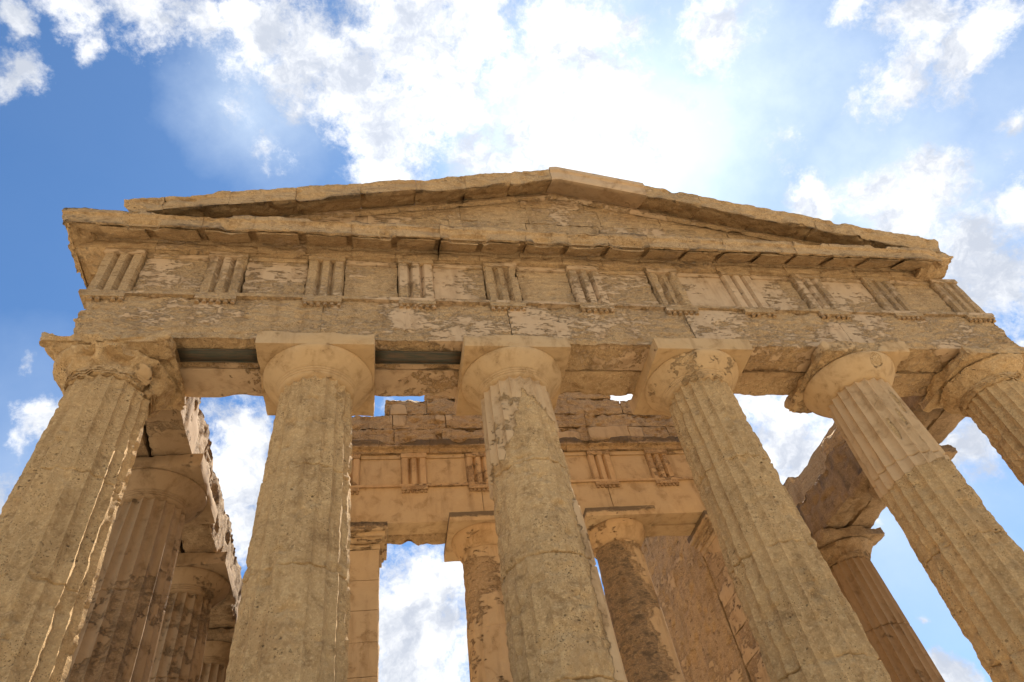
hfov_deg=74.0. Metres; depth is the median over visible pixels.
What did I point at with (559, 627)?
doric column
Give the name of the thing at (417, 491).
entablature
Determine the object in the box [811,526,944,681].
doric column
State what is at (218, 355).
steel beam
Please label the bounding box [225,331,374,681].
doric column
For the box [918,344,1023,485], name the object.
doric column
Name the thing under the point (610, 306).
entablature
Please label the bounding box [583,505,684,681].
doric column
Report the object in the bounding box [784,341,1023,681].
doric column
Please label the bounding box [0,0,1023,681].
sky
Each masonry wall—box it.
[352,392,677,454]
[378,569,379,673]
[605,536,751,681]
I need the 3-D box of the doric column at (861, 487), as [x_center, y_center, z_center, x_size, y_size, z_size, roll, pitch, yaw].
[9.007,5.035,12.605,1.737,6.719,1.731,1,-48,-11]
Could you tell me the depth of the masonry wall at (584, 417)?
16.59 m
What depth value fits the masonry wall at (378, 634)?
13.47 m
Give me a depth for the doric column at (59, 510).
8.21 m
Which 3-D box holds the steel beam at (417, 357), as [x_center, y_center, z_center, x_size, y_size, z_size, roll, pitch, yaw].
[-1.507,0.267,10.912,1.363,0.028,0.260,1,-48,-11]
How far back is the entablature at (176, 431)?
12.37 m
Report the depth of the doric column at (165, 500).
10.57 m
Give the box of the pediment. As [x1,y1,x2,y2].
[124,167,953,278]
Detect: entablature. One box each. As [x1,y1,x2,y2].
[62,207,1018,397]
[63,214,242,628]
[349,436,705,545]
[783,395,964,536]
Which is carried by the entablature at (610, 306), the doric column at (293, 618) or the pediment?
the pediment
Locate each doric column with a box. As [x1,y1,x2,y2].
[0,329,185,681]
[65,453,217,681]
[150,552,237,681]
[199,628,234,681]
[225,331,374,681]
[444,511,512,681]
[454,335,627,681]
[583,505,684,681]
[629,338,891,681]
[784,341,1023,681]
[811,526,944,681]
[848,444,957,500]
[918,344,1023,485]
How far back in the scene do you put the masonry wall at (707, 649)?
15.92 m
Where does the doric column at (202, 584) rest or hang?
on the stylobate
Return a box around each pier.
[347,521,387,681]
[687,510,769,681]
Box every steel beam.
[177,348,257,362]
[375,351,460,363]
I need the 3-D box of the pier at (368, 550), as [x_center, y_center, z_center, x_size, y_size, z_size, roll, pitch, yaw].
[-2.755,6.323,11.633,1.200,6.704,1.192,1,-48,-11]
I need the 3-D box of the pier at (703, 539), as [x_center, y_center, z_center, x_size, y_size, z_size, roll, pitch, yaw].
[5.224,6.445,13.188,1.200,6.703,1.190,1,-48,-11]
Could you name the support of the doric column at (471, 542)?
on the stylobate
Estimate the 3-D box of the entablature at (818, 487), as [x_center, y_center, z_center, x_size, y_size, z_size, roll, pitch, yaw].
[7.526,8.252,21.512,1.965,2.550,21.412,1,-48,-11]
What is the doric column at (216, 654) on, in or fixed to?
on the stylobate
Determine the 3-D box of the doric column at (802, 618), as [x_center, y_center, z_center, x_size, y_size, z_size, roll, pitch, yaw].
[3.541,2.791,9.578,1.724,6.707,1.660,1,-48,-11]

